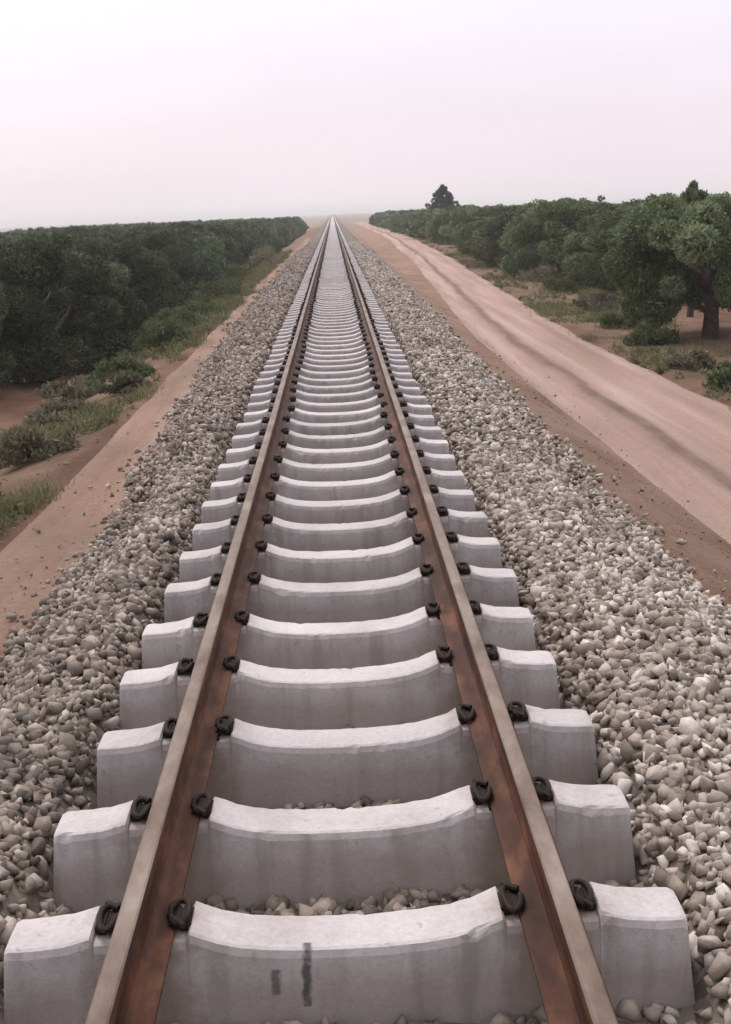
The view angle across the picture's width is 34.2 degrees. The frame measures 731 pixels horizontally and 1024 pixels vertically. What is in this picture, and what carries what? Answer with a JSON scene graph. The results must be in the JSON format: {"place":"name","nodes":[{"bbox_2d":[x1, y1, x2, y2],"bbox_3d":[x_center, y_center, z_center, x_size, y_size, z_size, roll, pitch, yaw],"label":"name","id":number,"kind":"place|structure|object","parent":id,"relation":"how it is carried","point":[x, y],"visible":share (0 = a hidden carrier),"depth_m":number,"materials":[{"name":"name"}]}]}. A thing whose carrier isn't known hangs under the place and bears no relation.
{"place":"outdoors","nodes":[
{"label":"outdoors","id":0,"kind":"place"},
{"bbox_2d":[0,238,310,685],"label":"dirt path","id":1,"kind":"structure","parent":0,"point":[99,470],"depth_m":9.62,"materials":[{"name":"brown soil"}]},
{"bbox_2d":[0,215,730,1023],"bbox_3d":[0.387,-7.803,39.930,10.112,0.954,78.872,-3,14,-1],"label":"ballast gravel","id":2,"kind":"structure","parent":0,"point":[666,596],"depth_m":5.68,"materials":[{"name":"grey gravel"}]},
{"bbox_2d":[272,337,395,349],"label":"sleeper","id":3,"kind":"object","parent":2,"relation":"on","point":[332,347],"visible":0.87,"depth_m":17.05,"materials":[{"name":"concrete"}]},
{"bbox_2d":[289,303,378,311],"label":"sleeper","id":4,"kind":"object","parent":2,"relation":"on","point":[334,310],"visible":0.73,"depth_m":23.44,"materials":[{"name":"concrete"}]},
{"bbox_2d":[288,306,379,313],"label":"sleeper","id":5,"kind":"object","parent":2,"relation":"on","point":[337,312],"visible":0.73,"depth_m":22.85,"materials":[{"name":"concrete"}]},
{"bbox_2d":[290,301,377,308],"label":"sleeper","id":6,"kind":"object","parent":2,"relation":"on","point":[350,305],"visible":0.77,"depth_m":24.02,"materials":[{"name":"concrete"}]},
{"bbox_2d":[291,299,376,306],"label":"sleeper","id":7,"kind":"object","parent":2,"relation":"on","point":[320,305],"visible":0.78,"depth_m":24.61,"materials":[{"name":"concrete"}]},
{"bbox_2d":[253,376,415,393],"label":"sleeper","id":8,"kind":"object","parent":2,"relation":"on","point":[351,388],"visible":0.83,"depth_m":12.97,"materials":[{"name":"concrete"}]},
{"bbox_2d":[256,369,412,385],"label":"sleeper","id":9,"kind":"object","parent":2,"relation":"on","point":[338,382],"visible":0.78,"depth_m":13.53,"materials":[{"name":"concrete"}]},
{"bbox_2d":[85,216,331,1023],"bbox_3d":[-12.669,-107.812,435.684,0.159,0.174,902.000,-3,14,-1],"label":"steel rail","id":10,"kind":"object","parent":9,"relation":"on","point":[129,986],"visible":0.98,"depth_m":3.66,"materials":[{"name":"brown metal"}]},
{"bbox_2d":[278,325,390,336],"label":"sleeper","id":11,"kind":"object","parent":2,"relation":"on","point":[333,334],"visible":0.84,"depth_m":18.79,"materials":[{"name":"concrete"}]},
{"bbox_2d":[280,322,388,332],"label":"sleeper","id":12,"kind":"object","parent":2,"relation":"on","point":[333,330],"visible":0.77,"depth_m":19.36,"materials":[{"name":"concrete"}]},
{"bbox_2d":[283,316,385,325],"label":"sleeper","id":13,"kind":"object","parent":2,"relation":"on","point":[336,323],"visible":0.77,"depth_m":20.53,"materials":[{"name":"concrete"}]},
{"bbox_2d":[286,310,382,319],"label":"sleeper","id":14,"kind":"object","parent":2,"relation":"on","point":[335,318],"visible":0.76,"depth_m":21.70,"materials":[{"name":"concrete"}]},
{"bbox_2d":[287,308,381,316],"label":"sleeper","id":15,"kind":"object","parent":2,"relation":"on","point":[336,315],"visible":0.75,"depth_m":22.28,"materials":[{"name":"concrete"}]},
{"bbox_2d":[294,293,374,300],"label":"sleeper","id":16,"kind":"object","parent":2,"relation":"on","point":[323,299],"visible":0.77,"depth_m":26.34,"materials":[{"name":"concrete"}]},
{"bbox_2d":[260,362,409,378],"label":"sleeper","id":17,"kind":"object","parent":2,"relation":"on","point":[333,375],"visible":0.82,"depth_m":14.14,"materials":[{"name":"concrete"}]},
{"bbox_2d":[275,333,394,344],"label":"sleeper","id":18,"kind":"object","parent":2,"relation":"on","point":[319,342],"visible":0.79,"depth_m":17.63,"materials":[{"name":"concrete"}]},
{"bbox_2d":[277,329,392,340],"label":"sleeper","id":19,"kind":"object","parent":2,"relation":"on","point":[347,337],"visible":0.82,"depth_m":18.20,"materials":[{"name":"concrete"}]},
{"bbox_2d":[285,313,384,322],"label":"sleeper","id":20,"kind":"object","parent":2,"relation":"on","point":[330,321],"visible":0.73,"depth_m":21.11,"materials":[{"name":"concrete"}]},
{"bbox_2d":[293,297,376,304],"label":"sleeper","id":21,"kind":"object","parent":2,"relation":"on","point":[324,303],"visible":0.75,"depth_m":25.19,"materials":[{"name":"concrete"}]},
{"bbox_2d":[334,219,618,1023],"bbox_3d":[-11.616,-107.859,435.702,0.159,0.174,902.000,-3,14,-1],"label":"steel rail","id":22,"kind":"object","parent":21,"relation":"on","point":[572,987],"visible":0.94,"depth_m":3.59,"materials":[{"name":"brown metal"}]},
{"bbox_2d":[236,411,434,435],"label":"sleeper","id":23,"kind":"object","parent":2,"relation":"on","point":[355,427],"visible":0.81,"depth_m":10.65,"materials":[{"name":"concrete"}]},
{"bbox_2d":[250,383,420,402],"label":"sleeper","id":24,"kind":"object","parent":2,"relation":"on","point":[373,391],"visible":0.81,"depth_m":12.38,"materials":[{"name":"concrete"}]},
{"bbox_2d":[264,356,407,371],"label":"sleeper","id":25,"kind":"object","parent":2,"relation":"on","point":[321,368],"visible":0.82,"depth_m":14.72,"materials":[{"name":"concrete"}]},
{"bbox_2d":[267,351,404,365],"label":"sleeper","id":26,"kind":"object","parent":2,"relation":"on","point":[339,362],"visible":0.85,"depth_m":15.30,"materials":[{"name":"concrete"}]},
{"bbox_2d":[272,342,399,354],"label":"sleeper","id":27,"kind":"object","parent":2,"relation":"on","point":[339,351],"visible":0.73,"depth_m":16.45,"materials":[{"name":"concrete"}]},
{"bbox_2d":[283,319,388,328],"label":"sleeper","id":28,"kind":"object","parent":2,"relation":"on","point":[310,324],"visible":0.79,"depth_m":19.94,"materials":[{"name":"concrete"}]},
{"bbox_2d":[270,346,402,359],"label":"sleeper","id":29,"kind":"object","parent":2,"relation":"on","point":[336,357],"visible":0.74,"depth_m":15.88,"materials":[{"name":"concrete"}]},
{"bbox_2d":[218,449,455,481],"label":"sleeper","id":30,"kind":"object","parent":2,"relation":"on","point":[377,467],"visible":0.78,"depth_m":8.90,"materials":[{"name":"concrete"}]},
{"bbox_2d":[247,392,426,412],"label":"sleeper","id":31,"kind":"object","parent":2,"relation":"on","point":[374,401],"visible":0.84,"depth_m":11.80,"materials":[{"name":"concrete"}]},
{"bbox_2d":[210,466,464,500],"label":"sleeper","id":32,"kind":"object","parent":2,"relation":"on","point":[387,483],"visible":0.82,"depth_m":8.31,"materials":[{"name":"concrete"}]},
{"bbox_2d":[226,435,448,463],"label":"sleeper","id":33,"kind":"object","parent":2,"relation":"on","point":[334,456],"visible":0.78,"depth_m":9.49,"materials":[{"name":"concrete"}]},
{"bbox_2d":[232,422,442,448],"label":"sleeper","id":34,"kind":"object","parent":2,"relation":"on","point":[373,437],"visible":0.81,"depth_m":10.05,"materials":[{"name":"concrete"}]},
{"bbox_2d":[244,401,431,422],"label":"sleeper","id":35,"kind":"object","parent":2,"relation":"on","point":[294,413],"visible":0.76,"depth_m":11.22,"materials":[{"name":"concrete"}]},
{"bbox_2d":[201,484,475,523],"bbox_3d":[-0.176,0.017,7.827,1.812,0.342,0.236,-3,14,-1],"label":"sleeper","id":36,"kind":"object","parent":2,"relation":"on","point":[391,504],"visible":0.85,"depth_m":7.73,"materials":[{"name":"concrete"}]},
{"bbox_2d":[142,600,535,668],"bbox_3d":[-0.123,0.608,5.490,1.812,0.342,0.236,-3,14,-1],"label":"sleeper","id":37,"kind":"object","parent":2,"relation":"on","point":[418,633],"visible":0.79,"depth_m":5.40,"materials":[{"name":"concrete"}]},
{"bbox_2d":[120,643,559,729],"bbox_3d":[-0.107,0.748,4.926,1.812,0.342,0.236,-3,14,-1],"label":"sleeper","id":38,"kind":"object","parent":2,"relation":"on","point":[423,687],"visible":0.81,"depth_m":4.84,"materials":[{"name":"concrete"}]},
{"bbox_2d":[179,531,501,582],"bbox_3d":[-0.138,0.310,6.668,1.812,0.342,0.236,-3,14,-1],"label":"sleeper","id":39,"kind":"object","parent":2,"relation":"on","point":[405,556],"visible":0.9,"depth_m":6.58,"materials":[{"name":"concrete"}]},
{"bbox_2d":[192,506,488,551],"bbox_3d":[-0.152,0.163,7.255,1.812,0.342,0.236,-2,14,-1],"label":"sleeper","id":40,"kind":"object","parent":2,"relation":"on","point":[293,536],"visible":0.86,"depth_m":7.16,"materials":[{"name":"concrete"}]},
{"bbox_2d":[164,562,518,623],"bbox_3d":[-0.122,0.456,6.083,1.812,0.342,0.236,-3,14,-1],"label":"sleeper","id":41,"kind":"object","parent":2,"relation":"on","point":[277,600],"visible":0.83,"depth_m":5.99,"materials":[{"name":"concrete"}]},
{"bbox_2d":[54,776,635,912],"bbox_3d":[-0.068,1.041,3.755,1.812,0.342,0.236,-3,14,-1],"label":"sleeper","id":42,"kind":"object","parent":2,"relation":"on","point":[244,856],"visible":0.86,"depth_m":3.67,"materials":[{"name":"concrete"}]},
{"bbox_2d":[97,701,597,808],"bbox_3d":[-0.066,0.894,4.340,1.812,0.342,0.236,-3,14,-1],"label":"sleeper","id":43,"kind":"object","parent":2,"relation":"on","point":[256,766],"visible":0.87,"depth_m":4.25,"materials":[{"name":"concrete"}]},
{"bbox_2d":[4,878,693,1023],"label":"sleeper","id":44,"kind":"object","parent":2,"relation":"on","point":[467,961],"visible":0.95,"depth_m":3.09,"materials":[{"name":"concrete"}]},
{"bbox_2d":[0,202,730,685],"bbox_3d":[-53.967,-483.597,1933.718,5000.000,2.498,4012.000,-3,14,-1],"label":"ground","id":45,"kind":"structure","parent":0,"point":[704,556],"depth_m":15.81,"materials":[{"name":"soil"}]},
{"bbox_2d":[0,281,17,390],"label":"olive tree","id":46,"kind":"object","parent":45,"relation":"on","point":[11,362],"visible":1,"depth_m":22.90,"materials":[{"name":"green plant"}]},
{"bbox_2d":[1,231,47,243],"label":"olive tree","id":47,"kind":"object","parent":45,"relation":"on","point":[43,235],"visible":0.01,"depth_m":41.79,"materials":[{"name":"green plant"}]},
{"bbox_2d":[0,424,81,467],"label":"dry bush","id":48,"kind":"object","parent":45,"relation":"on","point":[18,444],"visible":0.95,"depth_m":12.55,"materials":[{"name":"green plant"}]},
{"bbox_2d":[22,396,100,428],"bbox_3d":[-4.004,-1.258,15.735,1.117,0.486,0.942,9,18,39],"label":"dry bush","id":49,"kind":"object","parent":45,"relation":"on","point":[54,411],"visible":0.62,"depth_m":15.72,"materials":[{"name":"green plant"}]},
{"bbox_2d":[33,374,97,403],"bbox_3d":[-4.828,-1.941,19.308,1.244,0.610,0.965,-3,14,-1],"label":"dry bush","id":50,"kind":"object","parent":45,"relation":"on","point":[51,391],"visible":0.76,"depth_m":19.18,"materials":[{"name":"green plant"}]},
{"bbox_2d":[33,231,99,245],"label":"olive tree","id":51,"kind":"object","parent":45,"relation":"on","point":[83,237],"visible":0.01,"depth_m":47.01,"materials":[{"name":"green plant"}]},
{"bbox_2d":[52,225,93,236],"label":"olive tree","id":52,"kind":"object","parent":45,"relation":"on","point":[77,229],"visible":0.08,"depth_m":78.83,"materials":[{"name":"green plant"}]},
{"bbox_2d":[0,242,149,384],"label":"olive tree","id":53,"kind":"object","parent":45,"relation":"on","point":[46,334],"visible":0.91,"depth_m":24.83,"materials":[{"name":"green plant"}]},
{"bbox_2d":[0,234,149,357],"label":"olive tree","id":54,"kind":"object","parent":45,"relation":"on","point":[20,245],"visible":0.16,"depth_m":29.21,"materials":[{"name":"green plant"}]},
{"bbox_2d":[91,228,138,237],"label":"olive tree","id":55,"kind":"object","parent":45,"relation":"on","point":[121,234],"visible":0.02,"depth_m":61.61,"materials":[{"name":"green plant"}]},
{"bbox_2d":[48,237,188,333],"bbox_3d":[-7.312,-6.244,33.915,4.220,3.089,4.120,-9,16,-25],"label":"olive tree","id":56,"kind":"object","parent":45,"relation":"on","point":[145,267],"visible":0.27,"depth_m":32.96,"materials":[{"name":"green plant"}]},
{"bbox_2d":[93,371,146,395],"bbox_3d":[-3.388,-1.817,16.872,0.724,0.431,0.770,9,18,39],"label":"dry bush","id":57,"kind":"object","parent":45,"relation":"on","point":[123,382],"visible":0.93,"depth_m":16.75,"materials":[{"name":"green plant"}]},
{"bbox_2d":[83,349,157,386],"bbox_3d":[-3.764,-2.224,18.488,1.065,0.656,0.981,-15,19,-42],"label":"verge bush","id":58,"kind":"object","parent":45,"relation":"on","point":[124,362],"visible":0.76,"depth_m":18.39,"materials":[{"name":"green plant"}]},
{"bbox_2d":[83,235,179,310],"bbox_3d":[-8.149,-7.213,38.093,4.411,3.211,4.755,-3,14,-3],"label":"olive tree","id":59,"kind":"object","parent":45,"relation":"on","point":[157,253],"visible":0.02,"depth_m":37.56,"materials":[{"name":"green plant"}]},
{"bbox_2d":[122,223,164,234],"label":"olive tree","id":60,"kind":"object","parent":45,"relation":"on","point":[148,228],"visible":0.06,"depth_m":70.97,"materials":[{"name":"green plant"}]},
{"bbox_2d":[98,230,211,305],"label":"olive tree","id":61,"kind":"object","parent":45,"relation":"on","point":[181,263],"visible":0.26,"depth_m":42.34,"materials":[{"name":"green plant"}]},
{"bbox_2d":[132,313,193,352],"bbox_3d":[-3.781,-3.334,22.317,1.206,0.788,1.189,-3,14,-1],"label":"verge bush","id":62,"kind":"object","parent":45,"relation":"on","point":[168,329],"visible":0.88,"depth_m":22.18,"materials":[{"name":"green plant"}]},
{"bbox_2d":[150,307,208,337],"bbox_3d":[-4.004,-4.022,25.323,1.306,0.741,1.260,-3,14,-1],"label":"verge bush","id":63,"kind":"object","parent":45,"relation":"on","point":[166,313],"visible":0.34,"depth_m":25.39,"materials":[{"name":"green plant"}]},
{"bbox_2d":[149,225,234,283],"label":"olive tree","id":64,"kind":"object","parent":45,"relation":"on","point":[199,240],"visible":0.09,"depth_m":51.54,"materials":[{"name":"green plant"}]},
{"bbox_2d":[159,224,230,280],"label":"olive tree","id":65,"kind":"object","parent":45,"relation":"on","point":[193,229],"visible":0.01,"depth_m":56.10,"materials":[{"name":"green plant"}]},
{"bbox_2d":[167,234,227,303],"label":"olive tree","id":66,"kind":"object","parent":45,"relation":"on","point":[210,264],"visible":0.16,"depth_m":46.96,"materials":[{"name":"green plant"}]},
{"bbox_2d":[174,290,222,320],"bbox_3d":[-4.277,-5.088,29.588,1.518,0.852,1.268,8,18,36],"label":"verge bush","id":67,"kind":"object","parent":45,"relation":"on","point":[201,303],"visible":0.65,"depth_m":29.33,"materials":[{"name":"green plant"}]},
{"bbox_2d":[168,221,239,279],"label":"olive tree","id":68,"kind":"object","parent":45,"relation":"on","point":[231,250],"visible":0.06,"depth_m":59.63,"materials":[{"name":"green plant"}]},
{"bbox_2d":[196,276,243,300],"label":"verge bush","id":69,"kind":"object","parent":45,"relation":"on","point":[213,286],"visible":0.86,"depth_m":35.05,"materials":[{"name":"green plant"}]},
{"bbox_2d":[201,221,258,265],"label":"olive tree","id":70,"kind":"object","parent":45,"relation":"on","point":[236,228],"visible":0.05,"depth_m":69.52,"materials":[{"name":"green plant"}]},
{"bbox_2d":[204,220,261,246],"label":"olive tree","id":71,"kind":"object","parent":45,"relation":"on","point":[243,227],"visible":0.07,"depth_m":78.82,"materials":[{"name":"green plant"}]},
{"bbox_2d":[221,262,253,284],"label":"verge bush","id":72,"kind":"object","parent":45,"relation":"on","point":[240,274],"visible":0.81,"depth_m":44.94,"materials":[{"name":"green plant"}]},
{"bbox_2d":[215,227,261,273],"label":"olive tree","id":73,"kind":"object","parent":45,"relation":"on","point":[245,249],"visible":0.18,"depth_m":64.58,"materials":[{"name":"green plant"}]},
{"bbox_2d":[219,220,264,253],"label":"olive tree","id":74,"kind":"object","parent":45,"relation":"on","point":[254,231],"visible":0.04,"depth_m":82.55,"materials":[{"name":"green plant"}]},
{"bbox_2d":[247,243,279,266],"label":"dry bush","id":75,"kind":"object","parent":45,"relation":"on","point":[267,254],"visible":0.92,"depth_m":58.51,"materials":[{"name":"green plant"}]},
{"bbox_2d":[249,223,283,258],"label":"olive tree","id":76,"kind":"object","parent":45,"relation":"on","point":[270,240],"visible":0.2,"depth_m":86.42,"materials":[{"name":"green plant"}]},
{"bbox_2d":[258,217,293,242],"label":"olive tree","id":77,"kind":"object","parent":45,"relation":"on","point":[282,223],"visible":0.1,"depth_m":122.94,"materials":[{"name":"green plant"}]},
{"bbox_2d":[265,221,290,247],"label":"olive tree","id":78,"kind":"object","parent":45,"relation":"on","point":[284,232],"visible":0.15,"depth_m":114.48,"materials":[{"name":"green plant"}]},
{"bbox_2d":[0,239,730,536],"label":"verge grass","id":79,"kind":"structure","parent":45,"relation":"on","point":[95,419],"depth_m":21.44,"materials":[{"name":"green plant"}]},
{"bbox_2d":[407,210,441,238],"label":"olive tree","id":80,"kind":"object","parent":45,"relation":"on","point":[416,224],"visible":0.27,"depth_m":93.93,"materials":[{"name":"green plant"}]},
{"bbox_2d":[407,207,445,238],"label":"olive tree","id":81,"kind":"object","parent":45,"relation":"on","point":[423,211],"visible":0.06,"depth_m":99.88,"materials":[{"name":"green plant"}]},
{"bbox_2d":[418,210,441,239],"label":"olive tree","id":82,"kind":"object","parent":45,"relation":"on","point":[426,219],"visible":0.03,"depth_m":89.23,"materials":[{"name":"green plant"}]},
{"bbox_2d":[425,184,459,209],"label":"conical tree","id":83,"kind":"object","parent":45,"relation":"on","point":[443,201],"visible":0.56,"depth_m":119.53,"materials":[{"name":"green plant"}]},
{"bbox_2d":[425,204,479,244],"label":"olive tree","id":84,"kind":"object","parent":45,"relation":"on","point":[440,219],"visible":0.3,"depth_m":79.21,"materials":[{"name":"green plant"}]},
{"bbox_2d":[437,203,502,243],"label":"olive tree","id":85,"kind":"object","parent":45,"relation":"on","point":[453,216],"visible":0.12,"depth_m":73.38,"materials":[{"name":"green plant"}]},
{"bbox_2d":[450,206,508,247],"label":"olive tree","id":86,"kind":"object","parent":45,"relation":"on","point":[459,239],"visible":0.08,"depth_m":69.48,"materials":[{"name":"green plant"}]},
{"bbox_2d":[457,216,511,259],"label":"olive tree","id":87,"kind":"object","parent":45,"relation":"on","point":[472,234],"visible":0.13,"depth_m":58.28,"materials":[{"name":"green plant"}]},
{"bbox_2d":[457,205,522,253],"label":"olive tree","id":88,"kind":"object","parent":45,"relation":"on","point":[493,211],"visible":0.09,"depth_m":63.97,"materials":[{"name":"green plant"}]},
{"bbox_2d":[471,208,531,266],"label":"olive tree","id":89,"kind":"object","parent":45,"relation":"on","point":[495,228],"visible":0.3,"depth_m":52.25,"materials":[{"name":"green plant"}]},
{"bbox_2d":[498,197,576,271],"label":"olive tree","id":90,"kind":"object","parent":45,"relation":"on","point":[520,218],"visible":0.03,"depth_m":47.50,"materials":[{"name":"green plant"}]},
{"bbox_2d":[516,258,563,281],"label":"dry bush","id":91,"kind":"object","parent":45,"relation":"on","point":[545,271],"visible":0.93,"depth_m":42.17,"materials":[{"name":"green plant"}]},
{"bbox_2d":[500,195,612,277],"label":"olive tree","id":92,"kind":"object","parent":45,"relation":"on","point":[555,222],"visible":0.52,"depth_m":42.97,"materials":[{"name":"green plant"}]},
{"bbox_2d":[542,277,587,292],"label":"verge bush","id":93,"kind":"object","parent":45,"relation":"on","point":[557,284],"visible":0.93,"depth_m":35.88,"materials":[{"name":"green plant"}]},
{"bbox_2d":[573,292,620,310],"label":"dry bush","id":94,"kind":"object","parent":45,"relation":"on","point":[595,300],"visible":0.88,"depth_m":30.05,"materials":[{"name":"green plant"}]},
{"bbox_2d":[561,206,671,286],"bbox_3d":[8.263,-8.384,38.024,4.132,2.736,4.665,1,15,13],"label":"olive tree","id":95,"kind":"object","parent":45,"relation":"on","point":[574,243],"visible":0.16,"depth_m":37.74,"materials":[{"name":"green plant"}]},
{"bbox_2d":[595,310,641,327],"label":"verge bush","id":96,"kind":"object","parent":45,"relation":"on","point":[612,317],"visible":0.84,"depth_m":25.66,"materials":[{"name":"green plant"}]},
{"bbox_2d":[563,203,729,297],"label":"olive tree","id":97,"kind":"object","parent":45,"relation":"on","point":[599,250],"visible":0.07,"depth_m":32.37,"materials":[{"name":"green plant"}]},
{"bbox_2d":[621,323,679,345],"bbox_3d":[5.396,-3.329,22.567,1.096,0.502,0.862,6,16,30],"label":"verge bush","id":98,"kind":"object","parent":45,"relation":"on","point":[647,333],"visible":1,"depth_m":22.43,"materials":[{"name":"green plant"}]},
{"bbox_2d":[601,191,730,339],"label":"olive tree","id":99,"kind":"object","parent":45,"relation":"on","point":[651,233],"visible":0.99,"depth_m":22.52,"materials":[{"name":"green plant"}]},
{"bbox_2d":[669,180,707,316],"bbox_3d":[7.373,-5.835,27.080,1.435,3.392,2.296,4,15,23],"label":"slender tree","id":100,"kind":"object","parent":45,"relation":"on","point":[693,193],"visible":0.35,"depth_m":26.57,"materials":[{"name":"dark green conifer foliage"},{"name":"grey-brown bark"}]},
{"bbox_2d":[662,347,717,368],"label":"dry bush","id":101,"kind":"object","parent":45,"relation":"on","point":[690,359],"visible":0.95,"depth_m":19.12,"materials":[{"name":"green plant"}]},
{"bbox_2d":[704,359,730,391],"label":"verge bush","id":102,"kind":"object","parent":45,"relation":"on","point":[721,371],"visible":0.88,"depth_m":16.61,"materials":[{"name":"green plant"}]},
{"bbox_2d":[0,0,730,226],"label":"sky","id":103,"kind":"structure","parent":0,"point":[112,111],"materials":[{"name":"white"}]},
{"bbox_2d":[354,222,730,544],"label":"dirt road","id":104,"kind":"structure","parent":0,"point":[672,438],"depth_m":16.76,"materials":[{"name":"beige soil"}]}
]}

